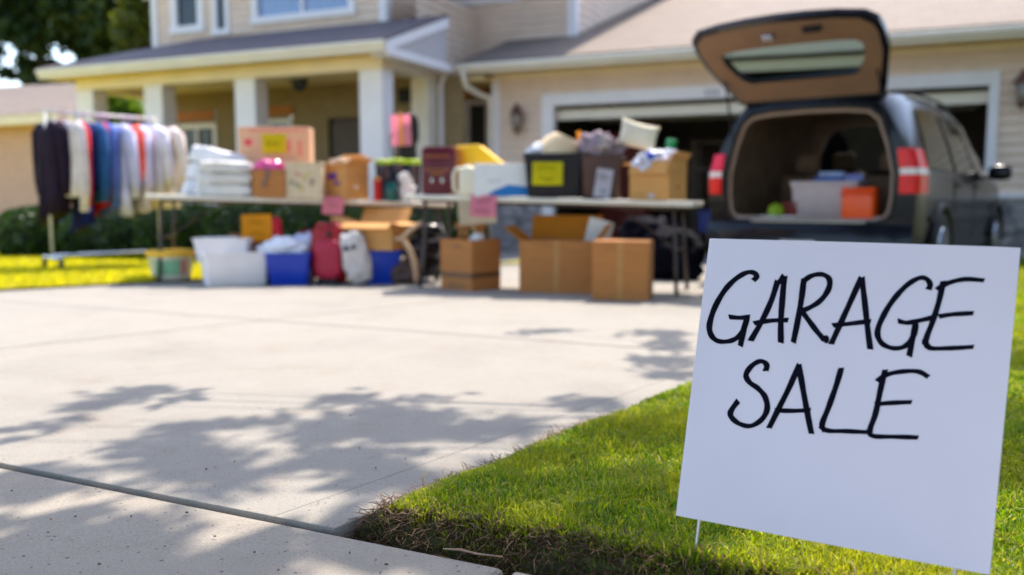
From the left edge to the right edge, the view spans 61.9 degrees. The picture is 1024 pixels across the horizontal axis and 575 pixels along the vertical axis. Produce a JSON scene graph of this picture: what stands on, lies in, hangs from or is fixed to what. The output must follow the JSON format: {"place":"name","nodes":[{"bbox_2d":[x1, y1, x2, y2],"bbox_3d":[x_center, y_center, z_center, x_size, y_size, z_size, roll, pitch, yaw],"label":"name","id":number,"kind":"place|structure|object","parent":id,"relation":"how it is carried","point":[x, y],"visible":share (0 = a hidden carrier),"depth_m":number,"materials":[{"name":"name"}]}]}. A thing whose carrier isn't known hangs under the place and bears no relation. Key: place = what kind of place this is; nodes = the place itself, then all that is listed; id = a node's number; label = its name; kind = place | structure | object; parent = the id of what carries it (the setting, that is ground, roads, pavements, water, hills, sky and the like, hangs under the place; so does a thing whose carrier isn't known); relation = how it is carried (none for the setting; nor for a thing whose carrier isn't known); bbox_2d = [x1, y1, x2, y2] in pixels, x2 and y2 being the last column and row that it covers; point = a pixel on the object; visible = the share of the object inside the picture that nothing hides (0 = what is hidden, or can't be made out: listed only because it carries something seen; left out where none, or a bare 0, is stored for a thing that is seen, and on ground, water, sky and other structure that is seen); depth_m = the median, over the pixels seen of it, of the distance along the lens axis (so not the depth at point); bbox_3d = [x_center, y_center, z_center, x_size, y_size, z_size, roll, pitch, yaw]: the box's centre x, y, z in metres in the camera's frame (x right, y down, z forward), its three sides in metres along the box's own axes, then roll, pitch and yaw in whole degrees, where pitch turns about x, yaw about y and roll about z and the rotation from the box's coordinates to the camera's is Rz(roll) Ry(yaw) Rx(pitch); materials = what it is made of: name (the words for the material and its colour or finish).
{"place":"outdoors","nodes":[
{"label":"outdoors","id":0,"kind":"place"},
{"bbox_2d":[0,43,291,117],"label":"sky","id":1,"kind":"structure","parent":0,"point":[64,58],"materials":[{"name":"white"}]},
{"bbox_2d":[0,468,527,574],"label":"sidewalk","id":2,"kind":"structure","parent":0,"point":[108,532],"depth_m":1.77,"materials":[{"name":"concrete"}]},
{"bbox_2d":[0,254,707,537],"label":"driveway","id":3,"kind":"structure","parent":0,"point":[170,392],"depth_m":3.45,"materials":[{"name":"concrete"}]},
{"bbox_2d":[199,252,266,286],"bbox_3d":[-2.596,-0.185,7.974,0.610,0.311,0.474,-3,7,-24],"label":"white bin","id":4,"kind":"object","parent":3,"relation":"on","point":[234,269],"visible":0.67,"depth_m":7.77,"materials":[{"name":"plastic"}]},
{"bbox_2d":[192,237,252,262],"bbox_3d":[-2.719,-0.359,8.056,0.531,0.223,0.350,-1,6,-8],"label":"white tub","id":5,"kind":"object","parent":4,"relation":"in","point":[219,244],"visible":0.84,"depth_m":7.89,"materials":[{"name":"plastic"}]},
{"bbox_2d":[241,214,271,240],"bbox_3d":[-2.422,-0.566,8.095,0.286,0.255,0.014,-2,-2,-2],"label":"price card","id":6,"kind":"object","parent":5,"relation":"on","point":[256,227],"visible":0.91,"depth_m":8.10,"materials":[{"name":"orange paper"}]},
{"bbox_2d":[265,252,312,285],"bbox_3d":[-2.077,-0.184,8.024,0.434,0.301,0.412,-1,6,-6],"label":"blue bin","id":7,"kind":"object","parent":3,"relation":"on","point":[286,269],"visible":0.77,"depth_m":7.84,"materials":[{"name":"plastic"}]},
{"bbox_2d":[255,235,310,252],"bbox_3d":[-2.129,-0.367,7.998,0.517,0.240,0.355,0,6,0],"label":"white bag","id":8,"kind":"object","parent":7,"relation":"in","point":[279,244],"visible":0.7,"depth_m":7.91,"materials":[{"name":"plastic"}]},
{"bbox_2d":[144,194,452,282],"bbox_3d":[-2.074,-0.509,8.624,2.904,0.861,0.720,-1,6,-9],"label":"folding table","id":9,"kind":"object","parent":3,"relation":"on","point":[283,201],"visible":0.68,"depth_m":8.25,"materials":[{"name":"plastic"}]},
{"bbox_2d":[182,145,246,194],"bbox_3d":[-2.932,-1.169,8.552,0.694,0.501,0.369,-1,6,-5],"label":"comforter","id":10,"kind":"object","parent":9,"relation":"on","point":[197,154],"visible":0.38,"depth_m":8.39,"materials":[{"name":"white fabric"}]},
{"bbox_2d":[195,161,254,195],"bbox_3d":[-2.771,-1.055,8.253,0.557,0.342,0.285,-1,6,-5],"label":"linen bundle","id":11,"kind":"object","parent":9,"relation":"on","point":[224,178],"visible":0.91,"depth_m":8.14,"materials":[{"name":"white fabric"}]},
{"bbox_2d":[252,170,285,197],"bbox_3d":[-2.314,-1.001,8.240,0.309,0.265,0.200,0,6,4],"label":"carton","id":12,"kind":"object","parent":9,"relation":"on","point":[275,186],"visible":0.81,"depth_m":8.14,"materials":[{"name":"cardboard"}]},
{"bbox_2d":[253,159,284,169],"bbox_3d":[-2.331,-1.174,8.224,0.322,0.121,0.196,-1,6,-10],"label":"pink bag","id":13,"kind":"object","parent":12,"relation":"on","point":[262,164],"visible":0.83,"depth_m":8.15,"materials":[{"name":"pink plastic"}]},
{"bbox_2d":[238,127,313,196],"bbox_3d":[-2.366,-1.256,8.601,0.696,0.697,0.262,0,6,-4],"label":"fruit box","id":14,"kind":"object","parent":9,"relation":"on","point":[299,144],"visible":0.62,"depth_m":8.46,"materials":[{"name":"cardboard"}]},
{"bbox_2d":[262,134,285,152],"bbox_3d":[-2.353,-1.425,8.442,0.231,0.191,0.013,0,0,-4],"label":"price card","id":15,"kind":"object","parent":14,"relation":"attached to","point":[273,143],"visible":1,"depth_m":8.45,"materials":[{"name":"yellow paper"}]},
{"bbox_2d":[284,162,325,198],"bbox_3d":[-1.999,-1.035,8.266,0.364,0.346,0.215,0,6,-3],"label":"keepsake box","id":16,"kind":"object","parent":9,"relation":"on","point":[305,180],"visible":0.97,"depth_m":8.17,"materials":[{"name":"beige cardboard"}]},
{"bbox_2d":[322,196,343,214],"bbox_3d":[-1.733,-0.794,8.262,0.201,0.178,0.013,4,2,-3],"label":"price card","id":17,"kind":"object","parent":9,"relation":"hanging from","point":[332,205],"visible":1,"depth_m":8.26,"materials":[{"name":"pink paper"}]},
{"bbox_2d":[325,154,373,199],"bbox_3d":[-1.604,-1.090,8.415,0.386,0.446,0.323,4,7,33],"label":"moving box","id":18,"kind":"object","parent":9,"relation":"on","point":[348,179],"visible":0.9,"depth_m":8.33,"materials":[{"name":"cardboard"}]},
{"bbox_2d":[375,159,391,200],"bbox_3d":[-1.276,-1.067,8.488,0.174,0.407,0.171,0,6,0],"label":"tumbler","id":19,"kind":"object","parent":9,"relation":"on","point":[383,169],"visible":0.73,"depth_m":8.42,"materials":[{"name":"plastic"}]},
{"bbox_2d":[389,159,406,200],"bbox_3d":[-1.152,-1.078,8.568,0.192,0.423,0.189,0,6,0],"label":"tumbler","id":20,"kind":"object","parent":9,"relation":"on","point":[398,166],"visible":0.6,"depth_m":8.48,"materials":[{"name":"plastic"}]},
{"bbox_2d":[406,159,420,201],"bbox_3d":[-1.004,-1.085,8.672,0.169,0.424,0.167,0,6,0],"label":"tumbler","id":21,"kind":"object","parent":9,"relation":"on","point":[413,167],"visible":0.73,"depth_m":8.60,"materials":[{"name":"plastic"}]},
{"bbox_2d":[311,221,346,284],"bbox_3d":[-1.714,-0.319,8.001,0.348,0.605,0.283,1,6,12],"label":"red backpack","id":22,"kind":"object","parent":3,"relation":"on","point":[326,263],"visible":0.94,"depth_m":7.89,"materials":[{"name":"fabric"}]},
{"bbox_2d":[339,229,371,284],"bbox_3d":[-1.456,-0.282,7.955,0.270,0.521,0.255,-14,8,-6],"label":"white duffel","id":23,"kind":"object","parent":3,"relation":"on","point":[356,262],"visible":0.99,"depth_m":7.86,"materials":[{"name":"white fabric"}]},
{"bbox_2d":[366,250,401,283],"bbox_3d":[-1.250,-0.205,8.173,0.380,0.317,0.412,-1,6,-14],"label":"blue bin","id":24,"kind":"object","parent":3,"relation":"on","point":[384,262],"visible":0.52,"depth_m":8.00,"materials":[{"name":"plastic"}]},
{"bbox_2d":[329,208,414,250],"bbox_3d":[-1.304,-0.561,8.128,0.765,0.389,0.551,2,6,18],"label":"wide carton","id":25,"kind":"object","parent":24,"relation":"on","point":[379,228],"visible":0.75,"depth_m":7.99,"materials":[{"name":"cardboard"}]},
{"bbox_2d":[390,254,423,283],"bbox_3d":[-1.008,-0.185,8.124,0.355,0.284,0.262,-1,6,-10],"label":"brown bag","id":26,"kind":"object","parent":3,"relation":"on","point":[401,272],"visible":0.62,"depth_m":8.02,"materials":[{"name":"leather"}]},
{"bbox_2d":[393,221,422,282],"bbox_3d":[-0.959,-0.344,8.063,0.274,0.575,0.362,0,6,0],"label":"bentwood frame","id":27,"kind":"object","parent":3,"relation":"on","point":[404,235],"visible":0.89,"depth_m":7.88,"materials":[{"name":"brown wood"}]},
{"bbox_2d":[406,223,445,280],"bbox_3d":[-0.849,-0.340,8.238,0.352,0.564,0.404,-4,7,-32],"label":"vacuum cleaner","id":28,"kind":"object","parent":3,"relation":"on","point":[432,261],"visible":0.65,"depth_m":8.13,"materials":[{"name":"plastic"}]},
{"bbox_2d":[440,237,500,290],"bbox_3d":[-0.366,-0.210,7.532,0.387,0.439,0.362,5,8,42],"label":"tall carton","id":29,"kind":"object","parent":3,"relation":"on","point":[470,265],"visible":0.99,"depth_m":7.40,"materials":[{"name":"cardboard"}]},
{"bbox_2d":[405,194,702,295],"bbox_3d":[0.356,-0.400,7.539,2.523,0.841,0.720,2,6,19],"label":"folding table","id":30,"kind":"object","parent":3,"relation":"on","point":[623,204],"visible":0.88,"depth_m":7.21,"materials":[{"name":"plastic"}]},
{"bbox_2d":[421,146,461,194],"bbox_3d":[-0.623,-1.042,7.636,0.355,0.424,0.297,0,6,-2],"label":"vintage case","id":31,"kind":"object","parent":30,"relation":"on","point":[440,164],"visible":0.81,"depth_m":7.53,"materials":[{"name":"red leather"}]},
{"bbox_2d":[452,164,473,195],"bbox_3d":[-0.419,-0.933,7.429,0.210,0.276,0.151,0,6,0],"label":"jug","id":32,"kind":"object","parent":30,"relation":"on","point":[466,179],"visible":0.81,"depth_m":7.36,"materials":[{"name":"beige plastic"}]},
{"bbox_2d":[457,199,496,225],"bbox_3d":[-0.301,-0.657,7.362,0.344,0.220,0.012,-3,5,17],"label":"cream paper","id":33,"kind":"object","parent":30,"relation":"attached to","point":[465,218],"visible":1,"depth_m":7.39,"materials":[{"name":"beige paper"}]},
{"bbox_2d":[456,144,503,195],"bbox_3d":[-0.283,-1.062,7.757,0.408,0.455,0.287,1,6,8],"label":"yellow case","id":34,"kind":"object","parent":30,"relation":"on","point":[472,155],"visible":0.34,"depth_m":7.61,"materials":[{"name":"plastic"}]},
{"bbox_2d":[470,195,496,216],"bbox_3d":[-0.245,-0.700,7.317,0.233,0.185,0.013,4,3,16],"label":"price card","id":35,"kind":"object","parent":30,"relation":"hanging from","point":[483,206],"visible":1,"depth_m":7.32,"materials":[{"name":"pink paper"}]},
{"bbox_2d":[474,163,527,196],"bbox_3d":[-0.087,-0.930,7.411,0.474,0.282,0.222,0,6,1],"label":"appliance box","id":36,"kind":"object","parent":30,"relation":"on","point":[503,179],"visible":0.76,"depth_m":7.30,"materials":[{"name":"white cardboard"}]},
{"bbox_2d":[523,153,583,197],"bbox_3d":[0.358,-0.955,7.310,0.529,0.373,0.309,1,6,5],"label":"storage bin","id":37,"kind":"object","parent":30,"relation":"on","point":[572,170],"visible":0.81,"depth_m":7.17,"materials":[{"name":"black plastic"}]},
{"bbox_2d":[532,162,562,184],"bbox_3d":[0.296,-0.951,7.124,0.254,0.199,0.012,1,-8,5],"label":"price card","id":38,"kind":"object","parent":37,"relation":"attached to","point":[547,173],"visible":1,"depth_m":7.12,"materials":[{"name":"yellow paper"}]},
{"bbox_2d":[539,132,577,152],"bbox_3d":[0.422,-1.194,7.304,0.442,0.213,0.331,21,8,-16],"label":"lampshade","id":39,"kind":"object","parent":37,"relation":"in","point":[555,142],"visible":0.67,"depth_m":7.19,"materials":[{"name":"beige fabric"}]},
{"bbox_2d":[581,155,622,198],"bbox_3d":[0.759,-0.936,7.255,0.371,0.367,0.309,1,6,5],"label":"brown bin","id":40,"kind":"object","parent":30,"relation":"on","point":[591,164],"visible":0.81,"depth_m":7.11,"materials":[{"name":"plastic"}]},
{"bbox_2d":[577,130,611,154],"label":"clothes","id":41,"kind":"object","parent":40,"relation":"on","point":[586,146],"visible":0.65,"depth_m":7.12,"materials":[{"name":"fabric"}]},
{"bbox_2d":[593,168,613,197],"bbox_3d":[0.757,-0.865,7.076,0.136,0.238,0.012,9,3,4],"label":"price tag","id":42,"kind":"object","parent":40,"relation":"hanging from","point":[603,183],"visible":1,"depth_m":7.08,"materials":[{"name":"white paper"}]},
{"bbox_2d":[602,138,626,159],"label":"clothes","id":43,"kind":"object","parent":40,"relation":"in","point":[615,147],"visible":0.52,"depth_m":7.12,"materials":[{"name":"fabric"}]},
{"bbox_2d":[621,152,690,200],"bbox_3d":[1.179,-0.914,7.061,0.507,0.388,0.319,5,8,40],"label":"carton","id":44,"kind":"object","parent":30,"relation":"on","point":[661,181],"visible":0.89,"depth_m":6.93,"materials":[{"name":"cardboard"}]},
{"bbox_2d":[618,117,659,150],"bbox_3d":[1.072,-1.288,7.239,0.340,0.240,0.120,13,-7,-6],"label":"pillow","id":45,"kind":"object","parent":44,"relation":"in","point":[638,135],"visible":0.96,"depth_m":7.19,"materials":[{"name":"white fabric"}]},
{"bbox_2d":[631,148,669,170],"bbox_3d":[1.164,-1.035,7.026,0.379,0.237,0.282,0,6,0],"label":"plastic bag","id":46,"kind":"object","parent":44,"relation":"in","point":[642,157],"visible":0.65,"depth_m":6.94,"materials":[{"name":"white plastic"}]},
{"bbox_2d":[504,215,612,293],"bbox_3d":[0.411,-0.296,7.354,0.881,0.641,0.488,2,6,14],"label":"wide box","id":47,"kind":"object","parent":3,"relation":"on","point":[554,257],"visible":0.77,"depth_m":7.16,"materials":[{"name":"cardboard"}]},
{"bbox_2d":[584,217,613,240],"bbox_3d":[0.750,-0.468,7.380,0.272,0.286,0.010,2,6,19],"label":"white board","id":48,"kind":"object","parent":47,"relation":"in","point":[596,226],"visible":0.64,"depth_m":7.38,"materials":[{"name":"paper"}]},
{"bbox_2d":[592,239,653,300],"bbox_3d":[0.875,-0.145,6.703,0.429,0.457,0.382,2,6,15],"label":"closed carton","id":49,"kind":"object","parent":3,"relation":"on","point":[622,269],"visible":1,"depth_m":6.53,"materials":[{"name":"cardboard"}]},
{"bbox_2d":[617,215,666,238],"bbox_3d":[1.362,-0.433,8.905,0.646,0.641,0.563,0,6,0],"label":"trash bag","id":50,"kind":"object","parent":3,"relation":"on","point":[631,228],"visible":0.23,"depth_m":8.74,"materials":[{"name":"black plastic"}]},
{"bbox_2d":[644,226,705,280],"bbox_3d":[1.615,-0.353,8.598,0.694,0.536,0.595,0,6,0],"label":"trash bag","id":51,"kind":"object","parent":3,"relation":"on","point":[663,267],"visible":0.66,"depth_m":8.42,"materials":[{"name":"black plastic"}]},
{"bbox_2d":[692,8,1011,250],"bbox_3d":[3.821,-1.304,9.184,2.430,2.285,5.551,5,8,38],"label":"minivan","id":52,"kind":"object","parent":3,"relation":"on","point":[808,90],"visible":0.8,"depth_m":7.72,"materials":[{"name":"black paint"}]},
{"bbox_2d":[790,181,871,215],"bbox_3d":[2.966,-0.812,7.962,0.641,0.352,0.440,5,8,38],"label":"storage tote","id":53,"kind":"object","parent":52,"relation":"in","point":[817,198],"visible":0.67,"depth_m":7.82,"materials":[{"name":"plastic"}]},
{"bbox_2d":[840,187,881,218],"bbox_3d":[3.077,-0.738,7.540,0.308,0.291,0.250,5,8,38],"label":"box","id":54,"kind":"object","parent":52,"relation":"in","point":[860,202],"visible":0.9,"depth_m":7.45,"materials":[{"name":"orange cardboard"}]},
{"bbox_2d":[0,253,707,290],"bbox_3d":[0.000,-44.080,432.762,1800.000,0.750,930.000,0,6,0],"label":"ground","id":55,"kind":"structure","parent":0,"point":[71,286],"depth_m":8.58,"materials":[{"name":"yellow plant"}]},
{"bbox_2d":[0,0,123,84],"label":"tree","id":56,"kind":"object","parent":55,"relation":"on","point":[78,29],"visible":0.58,"depth_m":30.89,"materials":[{"name":"green plant"}]},
{"bbox_2d":[0,83,215,229],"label":"neighbor house","id":57,"kind":"structure","parent":55,"relation":"on","point":[21,113],"depth_m":20.60,"materials":[{"name":"beige paint"}]},
{"bbox_2d":[35,0,1023,257],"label":"house","id":58,"kind":"structure","parent":55,"relation":"on","point":[457,72],"depth_m":14.19,"materials":[{"name":"beige paint"}]},
{"bbox_2d":[169,0,205,34],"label":"window","id":59,"kind":"structure","parent":58,"relation":"in","point":[186,16],"depth_m":16.08,"materials":[{"name":"white glass"}]},
{"bbox_2d":[177,123,220,207],"bbox_3d":[-6.084,-2.355,16.559,1.060,1.610,0.125,3,7,24],"label":"window","id":60,"kind":"structure","parent":58,"relation":"in","point":[205,134],"depth_m":16.48,"materials":[{"name":"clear glass"}]},
{"bbox_2d":[211,0,230,35],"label":"window","id":61,"kind":"structure","parent":58,"relation":"in","point":[220,8],"depth_m":15.75,"materials":[{"name":"white glass"}]},
{"bbox_2d":[250,0,356,24],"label":"window","id":62,"kind":"structure","parent":58,"relation":"in","point":[262,11],"depth_m":15.05,"materials":[{"name":"glass"}]},
{"bbox_2d":[332,121,359,158],"bbox_3d":[-2.628,-1.862,15.111,1.270,2.130,0.040,3,7,24],"label":"front door","id":63,"kind":"structure","parent":58,"relation":"in","point":[345,135],"depth_m":15.15,"materials":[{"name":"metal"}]},
{"bbox_2d":[465,100,488,149],"bbox_3d":[-0.607,-2.486,15.195,0.513,1.654,0.125,3,7,24],"label":"window","id":64,"kind":"structure","parent":58,"relation":"in","point":[476,112],"depth_m":15.18,"materials":[{"name":"black glass"}]},
{"bbox_2d":[451,0,518,6],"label":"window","id":65,"kind":"structure","parent":58,"relation":"in","point":[466,3],"depth_m":15.98,"materials":[{"name":"white glass"}]},
{"bbox_2d":[557,91,988,122],"bbox_3d":[4.114,-2.843,13.955,6.260,0.201,2.630,3,7,24],"label":"garage door","id":66,"kind":"structure","parent":58,"relation":"in","point":[954,100],"depth_m":13.37,"materials":[{"name":"white metal"}]},
{"bbox_2d":[1013,68,1023,110],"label":"wall lantern","id":67,"kind":"object","parent":58,"relation":"attached to","point":[1019,83],"depth_m":11.06,"materials":[{"name":"brown metal"}]},
{"bbox_2d":[1,234,707,288],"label":"lawn","id":68,"kind":"structure","parent":0,"point":[139,280],"depth_m":8.09,"materials":[{"name":"green plant"}]},
{"bbox_2d":[0,204,71,256],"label":"shrub","id":69,"kind":"object","parent":68,"relation":"on","point":[23,231],"visible":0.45,"depth_m":12.04,"materials":[{"name":"green plant"}]},
{"bbox_2d":[42,109,158,268],"bbox_3d":[-4.760,-1.132,10.012,0.589,1.782,1.343,5,8,41],"label":"clothes rack","id":70,"kind":"object","parent":68,"relation":"on","point":[57,257],"visible":0.48,"depth_m":9.73,"materials":[{"name":"silver metal"}]},
{"bbox_3d":[-5.136,-1.883,9.501,0.390,0.204,0.028,4,7,32],"label":"hanger","id":71,"kind":"object","parent":70,"relation":"hanging from","visible":0},
{"bbox_2d":[31,121,70,223],"bbox_3d":[-5.157,-1.282,9.587,0.680,1.141,0.287,4,7,32],"label":"garment","id":72,"kind":"object","parent":71,"relation":"hanging from","point":[51,157],"visible":1,"depth_m":9.45,"materials":[{"name":"fabric"}]},
{"bbox_3d":[-5.078,-1.890,9.567,0.390,0.204,0.028,3,7,26],"label":"hanger","id":73,"kind":"object","parent":70,"relation":"hanging from","visible":0},
{"bbox_2d":[62,121,89,211],"bbox_3d":[-4.988,-1.351,9.542,0.816,0.995,0.184,3,7,26],"label":"garment","id":74,"kind":"object","parent":73,"relation":"hanging from","point":[80,179],"visible":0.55,"depth_m":9.36,"materials":[{"name":"fabric"}]},
{"label":"hanger","id":75,"kind":"object","parent":70,"relation":"hanging from","visible":0},
{"bbox_2d":[69,121,92,211],"bbox_3d":[-4.944,-1.359,9.626,0.839,0.995,0.187,5,8,40],"label":"garment","id":76,"kind":"object","parent":75,"relation":"hanging from","point":[77,199],"visible":0.24,"depth_m":9.38,"materials":[{"name":"fabric"}]},
{"bbox_3d":[-4.956,-1.904,9.706,0.028,0.204,0.390,-6,8,-44],"label":"hanger","id":77,"kind":"object","parent":70,"relation":"hanging from","visible":0},
{"bbox_2d":[71,122,98,233],"bbox_3d":[-4.923,-1.239,9.751,0.195,1.261,0.767,-6,8,-44],"label":"garment","id":78,"kind":"object","parent":77,"relation":"hanging from","point":[81,222],"visible":0.25,"depth_m":9.61,"materials":[{"name":"fabric"}]},
{"label":"hanger","id":79,"kind":"object","parent":70,"relation":"hanging from","visible":0},
{"bbox_2d":[89,122,110,202],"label":"garment","id":80,"kind":"object","parent":79,"relation":"hanging from","point":[103,151],"visible":0.36,"depth_m":9.52,"materials":[{"name":"fabric"}]},
{"label":"hanger","id":81,"kind":"object","parent":70,"relation":"hanging from","visible":0},
{"bbox_2d":[96,123,120,217],"bbox_3d":[-4.739,-1.347,9.922,0.741,1.081,0.184,6,8,45],"label":"garment","id":82,"kind":"object","parent":81,"relation":"hanging from","point":[109,211],"visible":0.38,"depth_m":9.68,"materials":[{"name":"fabric"}]},
{"bbox_2d":[114,124,140,215],"bbox_3d":[-4.654,-1.367,9.957,0.840,1.049,0.206,4,7,33],"label":"garment","id":83,"kind":"object","parent":81,"relation":"hanging from","point":[129,165],"visible":0.43,"depth_m":9.76,"materials":[{"name":"fabric"}]},
{"label":"hanger","id":84,"kind":"object","parent":70,"relation":"hanging from","visible":0},
{"bbox_2d":[129,125,145,184],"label":"garment","id":85,"kind":"object","parent":84,"relation":"hanging from","point":[138,131],"visible":0.3,"depth_m":9.85,"materials":[{"name":"fabric"}]},
{"bbox_3d":[-4.551,-1.952,10.166,0.390,0.204,0.028,6,8,43],"label":"hanger","id":86,"kind":"object","parent":70,"relation":"hanging from","visible":0},
{"bbox_2d":[133,125,152,212],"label":"garment","id":87,"kind":"object","parent":86,"relation":"hanging from","point":[142,205],"visible":0.27,"depth_m":9.93,"materials":[{"name":"fabric"}]},
{"bbox_3d":[-4.480,-1.960,10.247,0.390,0.204,0.028,3,7,30],"label":"hanger","id":88,"kind":"object","parent":70,"relation":"hanging from","visible":0},
{"bbox_2d":[139,124,173,193],"bbox_3d":[-4.386,-1.485,10.222,0.840,0.918,0.170,3,7,27],"label":"garment","id":89,"kind":"object","parent":88,"relation":"hanging from","point":[162,155],"visible":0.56,"depth_m":10.06,"materials":[{"name":"fabric"}]},
{"label":"hanger","id":90,"kind":"object","parent":70,"relation":"hanging from","visible":0},
{"bbox_2d":[150,126,187,208],"bbox_3d":[-4.296,-1.440,10.301,0.912,0.976,0.196,2,6,22],"label":"garment","id":91,"kind":"object","parent":90,"relation":"hanging from","point":[179,150],"visible":0.32,"depth_m":10.13,"materials":[{"name":"fabric"}]},
{"bbox_2d":[55,213,151,258],"bbox_3d":[-5.771,-0.770,12.379,1.499,0.805,1.461,0,6,0],"label":"shrub","id":92,"kind":"object","parent":68,"relation":"on","point":[114,233],"visible":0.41,"depth_m":11.84,"materials":[{"name":"green plant"}]},
{"bbox_2d":[107,95,144,125],"bbox_3d":[-8.297,-2.524,18.077,1.261,3.604,1.143,0,6,0],"label":"tree","id":93,"kind":"object","parent":68,"relation":"on","point":[119,105],"visible":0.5,"depth_m":17.78,"materials":[{"name":"green plant"}]},
{"bbox_2d":[108,0,151,53],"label":"tree","id":94,"kind":"object","parent":68,"relation":"on","point":[130,27],"visible":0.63,"depth_m":24.85,"materials":[{"name":"green plant"}]},
{"bbox_2d":[145,249,195,279],"bbox_3d":[-3.343,-0.225,8.372,0.466,0.281,0.466,0,6,0],"label":"bucket","id":95,"kind":"object","parent":68,"relation":"on","point":[176,264],"visible":0.94,"depth_m":8.21,"materials":[{"name":"plastic"}]},
{"bbox_2d":[130,203,220,258],"bbox_3d":[-4.558,-0.770,11.988,1.371,0.875,1.474,0,6,0],"label":"shrub","id":96,"kind":"object","parent":68,"relation":"on","point":[147,233],"visible":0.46,"depth_m":11.45,"materials":[{"name":"green plant"}]},
{"bbox_2d":[198,204,283,236],"bbox_3d":[-3.509,-0.749,11.593,1.365,0.902,1.470,0,6,0],"label":"shrub","id":97,"kind":"object","parent":68,"relation":"on","point":[226,222],"visible":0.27,"depth_m":11.09,"materials":[{"name":"green plant"}]},
{"bbox_2d":[271,205,348,236],"bbox_3d":[-2.553,-0.719,11.194,1.324,0.912,1.482,0,6,0],"label":"shrub","id":98,"kind":"object","parent":68,"relation":"on","point":[295,220],"visible":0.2,"depth_m":10.64,"materials":[{"name":"green plant"}]},
{"bbox_2d":[401,203,479,253],"bbox_3d":[-1.004,-0.655,10.572,1.240,0.896,1.459,0,6,0],"label":"shrub","id":99,"kind":"object","parent":68,"relation":"on","point":[415,216],"visible":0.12,"depth_m":10.08,"materials":[{"name":"green plant"}]},
{"bbox_2d":[389,112,418,159],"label":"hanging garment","id":100,"kind":"object","parent":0,"point":[407,152],"visible":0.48,"depth_m":8.81,"materials":[{"name":"fabric"}]},
{"bbox_2d":[390,111,411,145],"bbox_3d":[-1.138,-1.628,8.743,0.201,0.351,0.021,-3,3,-4],"label":"price card","id":101,"kind":"object","parent":100,"relation":"attached to","point":[400,129],"visible":1,"depth_m":8.75,"materials":[{"name":"paper"}]},
{"bbox_2d":[397,171,416,201],"bbox_3d":[-1.045,-0.990,8.474,0.189,0.332,0.167,-2,6,-20],"label":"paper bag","id":102,"kind":"object","parent":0,"point":[406,186],"visible":0.88,"depth_m":8.43,"materials":[{"name":"white paper"}]},
{"bbox_2d":[352,386,1023,574],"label":"lawn","id":103,"kind":"structure","parent":0,"point":[434,543],"depth_m":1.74,"materials":[{"name":"plant"}]},
{"bbox_2d":[344,409,919,574],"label":"dead grass","id":104,"kind":"structure","parent":103,"relation":"on","point":[383,503],"depth_m":1.73,"materials":[{"name":"plant"}]},
{"bbox_2d":[676,238,1020,574],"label":"yard sign","id":105,"kind":"object","parent":103,"relation":"on","point":[851,395],"visible":0.99,"depth_m":1.52,"materials":[{"name":"plastic"}]},
{"bbox_2d":[1014,258,1023,319],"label":"grass","id":106,"kind":"structure","parent":103,"relation":"on","point":[1019,309],"depth_m":6.43,"materials":[{"name":"plant"}]},
{"bbox_2d":[638,318,1023,403],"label":"grass","id":107,"kind":"structure","parent":0,"point":[1016,377],"depth_m":3.29,"materials":[{"name":"green plant"}]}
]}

